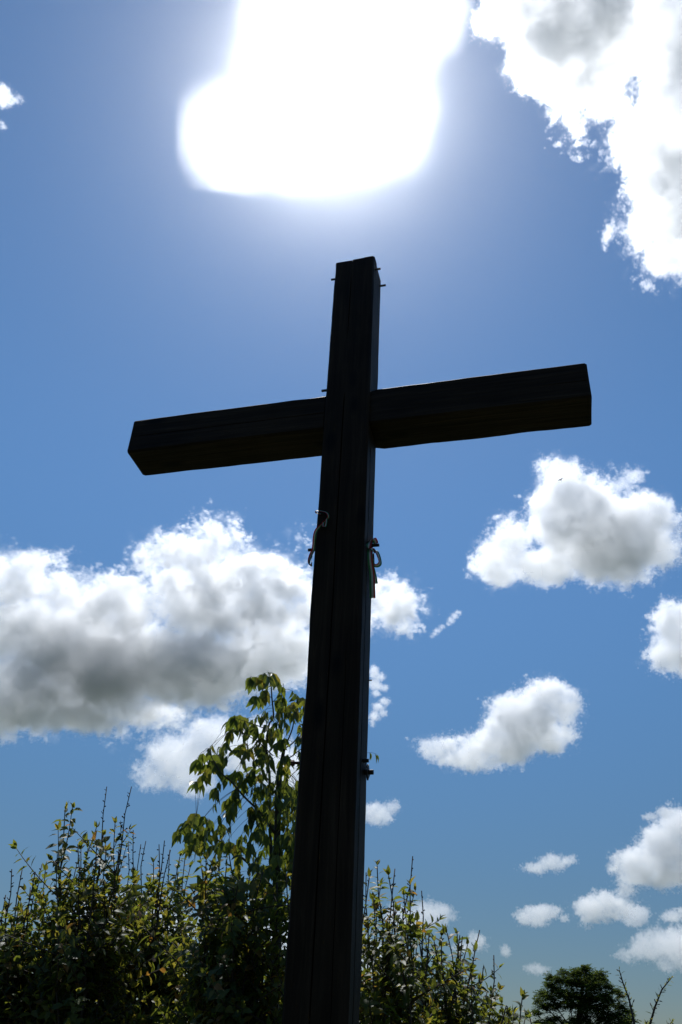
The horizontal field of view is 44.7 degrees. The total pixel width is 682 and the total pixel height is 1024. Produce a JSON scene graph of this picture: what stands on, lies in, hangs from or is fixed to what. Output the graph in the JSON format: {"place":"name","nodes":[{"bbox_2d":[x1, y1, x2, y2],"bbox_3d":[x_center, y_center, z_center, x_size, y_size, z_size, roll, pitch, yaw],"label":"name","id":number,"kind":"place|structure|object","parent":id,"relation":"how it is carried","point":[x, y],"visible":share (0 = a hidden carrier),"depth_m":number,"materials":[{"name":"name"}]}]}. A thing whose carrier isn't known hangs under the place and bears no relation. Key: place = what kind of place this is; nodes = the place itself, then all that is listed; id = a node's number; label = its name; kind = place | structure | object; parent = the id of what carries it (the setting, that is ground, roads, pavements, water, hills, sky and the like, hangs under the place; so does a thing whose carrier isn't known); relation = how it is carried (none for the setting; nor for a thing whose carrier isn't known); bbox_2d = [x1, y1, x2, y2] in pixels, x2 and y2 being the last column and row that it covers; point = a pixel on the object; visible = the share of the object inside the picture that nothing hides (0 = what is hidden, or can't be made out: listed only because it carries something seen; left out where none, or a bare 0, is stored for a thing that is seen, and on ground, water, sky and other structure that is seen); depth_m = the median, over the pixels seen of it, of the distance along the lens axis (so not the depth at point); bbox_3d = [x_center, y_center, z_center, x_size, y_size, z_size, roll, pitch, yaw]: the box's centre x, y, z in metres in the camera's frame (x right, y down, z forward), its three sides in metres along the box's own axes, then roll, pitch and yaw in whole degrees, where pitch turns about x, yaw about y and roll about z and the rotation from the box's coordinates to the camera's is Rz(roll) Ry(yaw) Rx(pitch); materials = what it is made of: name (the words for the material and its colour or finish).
{"place":"outdoors","nodes":[
{"label":"outdoors","id":0,"kind":"place"},
{"bbox_2d":[0,0,681,1023],"label":"sky","id":1,"kind":"structure","parent":0,"point":[185,184],"materials":[{"name":"blue"}]},
{"bbox_3d":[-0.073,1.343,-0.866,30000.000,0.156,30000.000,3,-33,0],"label":"ground","id":2,"kind":"structure","parent":0,"visible":0},
{"bbox_2d":[0,862,73,1023],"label":"shrub","id":3,"kind":"object","parent":2,"relation":"on","point":[18,929],"visible":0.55,"depth_m":5.07,"materials":[{"name":"green plant"}]},
{"bbox_2d":[0,786,168,1023],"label":"shrub","id":4,"kind":"object","parent":2,"relation":"on","point":[89,951],"visible":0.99,"depth_m":4.96,"materials":[{"name":"green plant"}]},
{"bbox_2d":[81,830,223,1023],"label":"shrub","id":5,"kind":"object","parent":2,"relation":"on","point":[161,980],"visible":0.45,"depth_m":5.51,"materials":[{"name":"green plant"}]},
{"bbox_2d":[136,838,362,1023],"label":"shrub","id":6,"kind":"object","parent":2,"relation":"on","point":[224,978],"visible":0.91,"depth_m":4.52,"materials":[{"name":"green plant"}]},
{"bbox_2d":[171,672,378,1010],"bbox_3d":[-0.445,2.732,4.743,1.297,3.909,0.665,3,-33,0],"label":"young tree","id":7,"kind":"object","parent":2,"relation":"on","point":[264,816],"visible":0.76,"depth_m":5.26,"materials":[{"name":"green plant"}]},
{"bbox_2d":[127,256,591,1023],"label":"timber cross","id":8,"kind":"object","parent":2,"relation":"on","point":[349,422],"visible":1,"depth_m":5.08,"materials":[{"name":"wood"}]},
{"bbox_2d":[308,510,329,565],"bbox_3d":[-0.144,0.153,4.940,0.061,0.373,0.153,30,-41,-35],"label":"ribbon","id":9,"kind":"object","parent":8,"relation":"attached to","point":[314,538],"visible":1,"depth_m":4.94,"materials":[{"name":"grey fabric"}]},
{"bbox_2d":[366,538,381,597],"bbox_3d":[0.193,0.304,4.939,0.070,0.474,0.240,-5,-34,13],"label":"ribbon","id":10,"kind":"object","parent":8,"relation":"attached to","point":[372,565],"visible":0.97,"depth_m":4.88,"materials":[{"name":"grey fabric"}]},
{"bbox_2d":[359,856,476,1023],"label":"shrub","id":11,"kind":"object","parent":2,"relation":"on","point":[391,974],"visible":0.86,"depth_m":4.80,"materials":[{"name":"green plant"}]},
{"bbox_2d":[386,891,518,1023],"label":"shrub","id":12,"kind":"object","parent":2,"relation":"on","point":[454,1009],"visible":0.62,"depth_m":5.29,"materials":[{"name":"green plant"}]},
{"bbox_2d":[484,986,565,1023],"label":"shrub","id":13,"kind":"object","parent":2,"relation":"on","point":[528,1014],"visible":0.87,"depth_m":5.24,"materials":[{"name":"green plant"}]},
{"bbox_2d":[531,964,641,1023],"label":"round tree","id":14,"kind":"object","parent":2,"relation":"on","point":[585,980],"visible":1,"depth_m":45.46,"materials":[{"name":"green plant"}]},
{"bbox_2d":[616,967,674,1023],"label":"thorn bush","id":15,"kind":"object","parent":2,"relation":"on","point":[653,1008],"visible":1,"depth_m":4.58,"materials":[{"name":"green plant"}]}
]}

